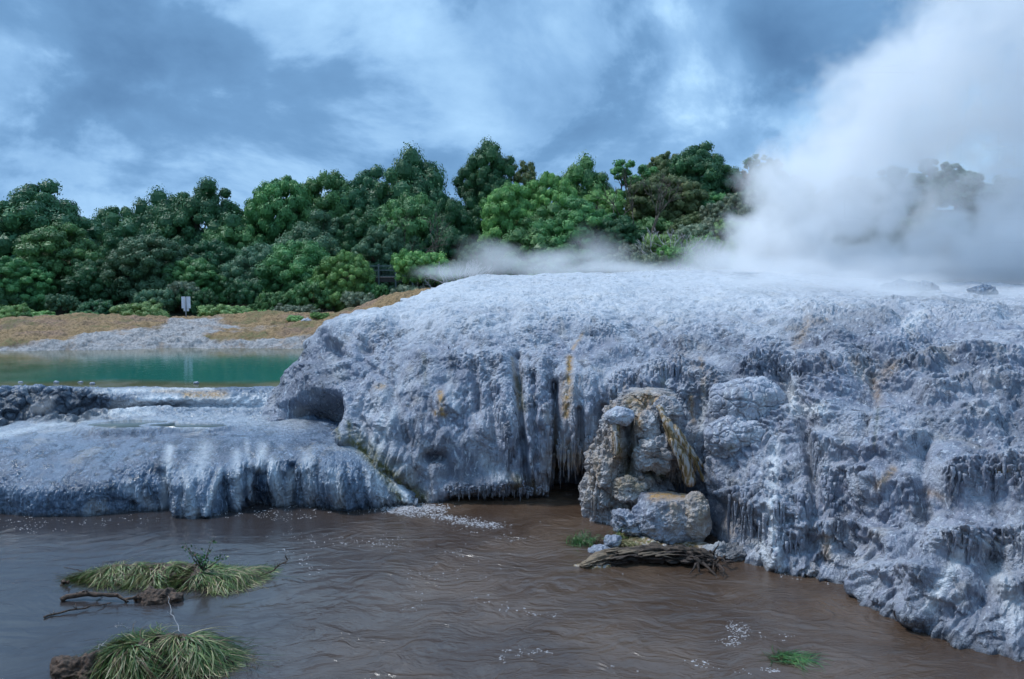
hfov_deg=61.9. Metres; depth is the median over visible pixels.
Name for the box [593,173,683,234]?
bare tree
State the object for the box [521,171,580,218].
tree
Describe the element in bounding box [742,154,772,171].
tree
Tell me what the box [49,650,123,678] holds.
root mat
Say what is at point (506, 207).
tree
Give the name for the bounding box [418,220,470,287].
tree
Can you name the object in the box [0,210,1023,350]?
ground
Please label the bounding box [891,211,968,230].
tree
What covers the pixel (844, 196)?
tree
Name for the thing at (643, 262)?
shrub
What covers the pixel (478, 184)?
tree
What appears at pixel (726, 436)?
boulder
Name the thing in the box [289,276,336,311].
shrub
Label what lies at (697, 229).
shrub
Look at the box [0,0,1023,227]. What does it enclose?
sky
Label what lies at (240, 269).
tree
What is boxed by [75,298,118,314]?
shrub
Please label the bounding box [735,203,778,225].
shrub
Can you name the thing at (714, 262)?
shrub
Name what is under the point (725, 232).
shrub
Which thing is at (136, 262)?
tree
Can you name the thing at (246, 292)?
shrub
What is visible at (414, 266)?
shrub
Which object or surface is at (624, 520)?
boulder
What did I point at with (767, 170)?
tree
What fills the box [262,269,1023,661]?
sinter terrace
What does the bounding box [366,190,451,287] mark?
tree
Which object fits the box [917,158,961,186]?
tree
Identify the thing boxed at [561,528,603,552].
grass tuft
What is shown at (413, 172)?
tree
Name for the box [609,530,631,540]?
grass tuft
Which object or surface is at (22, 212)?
tree
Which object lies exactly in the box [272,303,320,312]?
shrub
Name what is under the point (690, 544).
silt bar
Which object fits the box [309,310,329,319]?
shrub
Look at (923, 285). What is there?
boulder
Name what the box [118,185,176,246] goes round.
tree
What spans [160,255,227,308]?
tree
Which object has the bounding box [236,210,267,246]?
tree
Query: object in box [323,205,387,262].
tree
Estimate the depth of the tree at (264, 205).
62.78 m
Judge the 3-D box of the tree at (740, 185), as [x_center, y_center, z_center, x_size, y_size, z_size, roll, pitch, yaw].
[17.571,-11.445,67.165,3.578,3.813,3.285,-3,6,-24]
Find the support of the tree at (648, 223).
on the ground
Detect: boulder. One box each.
[604,406,634,425]
[611,508,641,536]
[631,491,690,543]
[650,394,683,420]
[683,491,711,541]
[703,415,763,458]
[709,376,788,420]
[879,279,915,290]
[910,280,940,290]
[966,284,998,294]
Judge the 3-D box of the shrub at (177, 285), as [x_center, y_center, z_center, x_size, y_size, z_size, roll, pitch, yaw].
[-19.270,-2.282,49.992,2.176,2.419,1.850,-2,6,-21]
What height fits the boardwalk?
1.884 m
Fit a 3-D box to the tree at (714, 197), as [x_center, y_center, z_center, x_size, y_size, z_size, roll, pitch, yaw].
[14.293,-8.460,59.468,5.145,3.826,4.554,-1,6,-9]
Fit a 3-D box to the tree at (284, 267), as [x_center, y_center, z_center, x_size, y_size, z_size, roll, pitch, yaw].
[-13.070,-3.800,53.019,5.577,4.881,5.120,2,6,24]
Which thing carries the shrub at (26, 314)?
on the ground
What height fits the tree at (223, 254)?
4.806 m
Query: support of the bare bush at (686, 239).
on the ground
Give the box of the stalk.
[167,596,180,632]
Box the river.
[0,483,1023,678]
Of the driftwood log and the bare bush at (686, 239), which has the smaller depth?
the driftwood log
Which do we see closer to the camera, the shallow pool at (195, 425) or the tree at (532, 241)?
the shallow pool at (195, 425)
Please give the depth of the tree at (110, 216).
67.75 m
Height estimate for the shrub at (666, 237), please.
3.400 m
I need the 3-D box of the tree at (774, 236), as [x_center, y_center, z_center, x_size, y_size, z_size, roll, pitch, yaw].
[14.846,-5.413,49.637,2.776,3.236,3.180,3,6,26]
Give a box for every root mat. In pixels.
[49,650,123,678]
[134,586,183,605]
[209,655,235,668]
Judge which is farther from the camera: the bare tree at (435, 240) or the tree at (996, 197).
the tree at (996, 197)
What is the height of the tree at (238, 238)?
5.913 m
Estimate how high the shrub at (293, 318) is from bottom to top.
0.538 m
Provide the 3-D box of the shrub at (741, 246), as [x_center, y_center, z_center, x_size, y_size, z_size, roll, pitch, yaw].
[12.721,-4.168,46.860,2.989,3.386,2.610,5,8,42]
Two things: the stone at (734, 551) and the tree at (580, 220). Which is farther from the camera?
the tree at (580, 220)
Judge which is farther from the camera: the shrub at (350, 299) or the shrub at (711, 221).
the shrub at (711, 221)
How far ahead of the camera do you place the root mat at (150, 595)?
14.83 m
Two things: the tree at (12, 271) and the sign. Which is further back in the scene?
the tree at (12, 271)
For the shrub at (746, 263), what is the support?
on the ground
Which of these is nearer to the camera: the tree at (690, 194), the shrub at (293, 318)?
the shrub at (293, 318)
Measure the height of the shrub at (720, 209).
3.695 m
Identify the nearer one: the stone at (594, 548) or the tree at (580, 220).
the stone at (594, 548)
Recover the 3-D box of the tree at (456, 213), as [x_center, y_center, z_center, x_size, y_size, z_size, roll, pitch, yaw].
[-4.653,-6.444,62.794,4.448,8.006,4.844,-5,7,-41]
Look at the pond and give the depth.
31.40 m
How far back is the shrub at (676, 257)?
45.19 m
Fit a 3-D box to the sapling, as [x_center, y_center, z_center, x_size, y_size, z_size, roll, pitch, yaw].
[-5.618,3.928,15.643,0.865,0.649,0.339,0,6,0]
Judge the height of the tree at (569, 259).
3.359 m
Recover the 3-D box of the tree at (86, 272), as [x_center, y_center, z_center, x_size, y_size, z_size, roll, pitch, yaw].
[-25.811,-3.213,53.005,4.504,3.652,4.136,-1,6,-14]
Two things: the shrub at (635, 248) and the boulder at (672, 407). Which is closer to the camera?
the boulder at (672, 407)
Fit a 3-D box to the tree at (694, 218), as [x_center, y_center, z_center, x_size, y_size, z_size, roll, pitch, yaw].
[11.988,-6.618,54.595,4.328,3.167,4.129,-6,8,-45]
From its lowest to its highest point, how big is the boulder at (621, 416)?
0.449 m
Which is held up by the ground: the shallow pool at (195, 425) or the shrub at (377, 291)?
the shrub at (377, 291)
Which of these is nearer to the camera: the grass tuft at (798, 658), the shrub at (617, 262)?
the grass tuft at (798, 658)
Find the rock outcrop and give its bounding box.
[578,387,704,526]
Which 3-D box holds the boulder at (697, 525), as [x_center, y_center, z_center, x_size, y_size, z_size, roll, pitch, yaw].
[3.816,3.773,18.007,0.777,1.159,0.818,0,6,0]
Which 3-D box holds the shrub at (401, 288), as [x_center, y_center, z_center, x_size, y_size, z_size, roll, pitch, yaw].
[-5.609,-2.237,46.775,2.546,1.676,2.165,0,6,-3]
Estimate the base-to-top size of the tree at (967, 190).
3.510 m
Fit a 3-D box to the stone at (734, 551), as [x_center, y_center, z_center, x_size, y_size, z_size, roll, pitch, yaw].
[4.321,4.346,17.161,1.065,0.538,0.829,0,6,0]
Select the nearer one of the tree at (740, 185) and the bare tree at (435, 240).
the bare tree at (435, 240)
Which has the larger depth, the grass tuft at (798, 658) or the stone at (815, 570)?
the stone at (815, 570)
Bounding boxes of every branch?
[43,603,108,617]
[59,590,165,603]
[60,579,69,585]
[262,554,288,574]
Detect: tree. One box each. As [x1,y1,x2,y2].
[0,178,107,258]
[0,255,56,313]
[12,220,104,294]
[57,258,130,311]
[92,205,137,247]
[94,232,205,309]
[99,219,158,259]
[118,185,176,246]
[147,175,245,261]
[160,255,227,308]
[192,239,240,282]
[201,224,262,251]
[218,242,295,289]
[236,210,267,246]
[241,175,328,244]
[253,239,330,308]
[275,208,359,256]
[284,169,365,230]
[309,249,377,311]
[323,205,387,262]
[339,164,390,216]
[347,222,421,292]
[364,142,450,219]
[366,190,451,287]
[387,213,450,286]
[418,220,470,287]
[430,197,476,245]
[450,136,516,210]
[454,205,484,243]
[456,239,515,278]
[463,251,506,274]
[477,182,534,246]
[489,227,557,274]
[502,159,536,201]
[517,199,569,257]
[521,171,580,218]
[526,196,616,272]
[527,243,594,274]
[546,149,613,208]
[583,189,632,219]
[589,213,649,258]
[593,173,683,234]
[610,159,659,209]
[625,171,709,224]
[631,216,674,248]
[639,151,681,178]
[664,211,726,253]
[666,140,743,195]
[685,191,745,217]
[729,170,757,192]
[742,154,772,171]
[742,179,785,206]
[749,158,788,187]
[751,219,791,269]
[807,175,896,218]
[859,164,940,217]
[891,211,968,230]
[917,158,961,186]
[934,168,985,209]
[953,172,1023,213]
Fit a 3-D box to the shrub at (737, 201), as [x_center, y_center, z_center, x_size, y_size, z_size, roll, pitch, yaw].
[14.973,-7.974,55.483,2.418,3.452,2.844,0,6,0]
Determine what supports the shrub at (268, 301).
on the ground
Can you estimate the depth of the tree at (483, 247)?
52.47 m
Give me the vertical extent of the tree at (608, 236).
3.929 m
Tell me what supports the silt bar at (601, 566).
in the river
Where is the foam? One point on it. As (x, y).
(479, 524)
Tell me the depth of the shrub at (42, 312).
45.47 m
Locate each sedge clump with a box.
[49,620,275,678]
[56,557,290,599]
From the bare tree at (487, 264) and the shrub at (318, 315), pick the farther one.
the bare tree at (487, 264)
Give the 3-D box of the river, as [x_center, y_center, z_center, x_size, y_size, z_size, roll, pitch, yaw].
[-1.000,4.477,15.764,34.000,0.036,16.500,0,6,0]
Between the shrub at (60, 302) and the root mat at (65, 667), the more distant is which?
the shrub at (60, 302)
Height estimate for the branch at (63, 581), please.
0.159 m
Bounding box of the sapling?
[181,537,228,570]
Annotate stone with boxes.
[588,544,609,552]
[604,534,621,547]
[701,541,746,561]
[799,562,819,575]
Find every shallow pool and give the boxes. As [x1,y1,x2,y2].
[89,420,174,427]
[168,424,225,426]
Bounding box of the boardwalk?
[362,264,429,291]
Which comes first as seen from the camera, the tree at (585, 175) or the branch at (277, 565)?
the branch at (277, 565)
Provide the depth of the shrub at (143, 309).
45.88 m
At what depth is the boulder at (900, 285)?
28.52 m
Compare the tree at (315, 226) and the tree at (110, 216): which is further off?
the tree at (110, 216)
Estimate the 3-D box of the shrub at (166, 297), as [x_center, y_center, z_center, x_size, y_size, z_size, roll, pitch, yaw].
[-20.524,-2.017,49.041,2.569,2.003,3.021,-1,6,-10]
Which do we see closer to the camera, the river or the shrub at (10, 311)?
the river
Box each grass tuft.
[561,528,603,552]
[586,536,603,544]
[603,534,653,546]
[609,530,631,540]
[753,644,833,673]
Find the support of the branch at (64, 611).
on the river
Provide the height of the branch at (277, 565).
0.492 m
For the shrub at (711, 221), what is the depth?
50.23 m
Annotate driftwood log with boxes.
[579,542,733,577]
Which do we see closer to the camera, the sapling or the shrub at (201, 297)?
the sapling
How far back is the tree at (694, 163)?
63.00 m
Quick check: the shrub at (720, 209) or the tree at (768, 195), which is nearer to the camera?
the shrub at (720, 209)
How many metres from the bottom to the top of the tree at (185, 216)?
9.853 m
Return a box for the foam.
[10,487,828,673]
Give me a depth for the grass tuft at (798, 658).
12.72 m
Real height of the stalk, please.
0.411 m
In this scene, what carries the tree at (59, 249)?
on the ground
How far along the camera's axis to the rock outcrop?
18.91 m
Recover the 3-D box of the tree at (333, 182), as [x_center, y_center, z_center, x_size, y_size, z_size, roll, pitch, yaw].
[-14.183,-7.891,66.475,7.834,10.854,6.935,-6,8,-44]
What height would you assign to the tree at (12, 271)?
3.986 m
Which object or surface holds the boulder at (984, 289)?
on the sinter terrace at (878, 467)
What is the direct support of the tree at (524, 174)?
on the ground
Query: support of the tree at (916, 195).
on the ground
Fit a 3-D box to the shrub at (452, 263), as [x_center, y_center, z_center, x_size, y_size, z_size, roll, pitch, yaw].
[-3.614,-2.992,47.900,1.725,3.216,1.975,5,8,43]
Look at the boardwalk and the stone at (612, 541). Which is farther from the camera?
the boardwalk
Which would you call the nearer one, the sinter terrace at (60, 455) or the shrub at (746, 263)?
the sinter terrace at (60, 455)
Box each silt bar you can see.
[574,563,610,568]
[621,536,707,547]
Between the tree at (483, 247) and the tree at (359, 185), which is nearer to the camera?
the tree at (483, 247)
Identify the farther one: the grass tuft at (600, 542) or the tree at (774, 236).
the tree at (774, 236)
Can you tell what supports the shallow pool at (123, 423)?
in the sinter terrace at (60, 455)
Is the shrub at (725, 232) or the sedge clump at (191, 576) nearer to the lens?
the sedge clump at (191, 576)
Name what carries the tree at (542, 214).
on the ground
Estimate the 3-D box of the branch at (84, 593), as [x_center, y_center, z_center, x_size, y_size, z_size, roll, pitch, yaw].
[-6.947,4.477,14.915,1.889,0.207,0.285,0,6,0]
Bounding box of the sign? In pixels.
[181,297,190,316]
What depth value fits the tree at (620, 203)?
59.06 m
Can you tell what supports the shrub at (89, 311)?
on the ground
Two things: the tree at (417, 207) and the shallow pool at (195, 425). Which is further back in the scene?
the tree at (417, 207)
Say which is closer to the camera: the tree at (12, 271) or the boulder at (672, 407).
the boulder at (672, 407)
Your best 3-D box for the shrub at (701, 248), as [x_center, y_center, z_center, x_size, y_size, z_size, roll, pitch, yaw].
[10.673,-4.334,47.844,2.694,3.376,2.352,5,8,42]
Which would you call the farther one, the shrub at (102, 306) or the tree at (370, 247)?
the tree at (370, 247)
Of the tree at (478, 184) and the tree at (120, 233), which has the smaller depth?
the tree at (120, 233)
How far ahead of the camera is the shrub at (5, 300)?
49.41 m
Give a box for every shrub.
[0,286,41,311]
[0,303,33,317]
[18,309,31,316]
[31,310,55,316]
[44,293,81,314]
[66,310,99,313]
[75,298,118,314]
[108,299,169,317]
[131,287,177,311]
[165,280,198,315]
[174,287,219,315]
[196,304,252,316]
[221,278,263,306]
[246,288,297,310]
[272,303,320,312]
[286,314,303,321]
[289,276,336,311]
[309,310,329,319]
[340,291,374,307]
[364,283,388,298]
[389,284,425,293]
[390,248,462,287]
[434,258,464,277]
[599,251,630,272]
[618,243,651,258]
[625,251,668,271]
[642,232,681,269]
[656,244,695,270]
[673,223,713,270]
[682,232,724,269]
[689,253,730,269]
[698,200,736,221]
[701,216,737,236]
[713,219,758,240]
[719,232,771,262]
[722,189,763,238]
[722,254,764,271]
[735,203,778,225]
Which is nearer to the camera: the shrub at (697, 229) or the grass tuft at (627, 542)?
the grass tuft at (627, 542)
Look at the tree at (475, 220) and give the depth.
62.29 m
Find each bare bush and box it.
[421,260,493,287]
[625,228,733,270]
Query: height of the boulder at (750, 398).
1.218 m
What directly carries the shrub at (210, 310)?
on the ground
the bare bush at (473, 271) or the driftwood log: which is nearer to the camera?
the driftwood log
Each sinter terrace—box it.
[0,384,417,518]
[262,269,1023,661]
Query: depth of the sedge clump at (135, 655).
12.43 m
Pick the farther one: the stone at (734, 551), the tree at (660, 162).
the tree at (660, 162)
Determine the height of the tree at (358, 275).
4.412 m
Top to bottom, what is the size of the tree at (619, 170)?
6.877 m
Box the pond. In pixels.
[0,348,303,387]

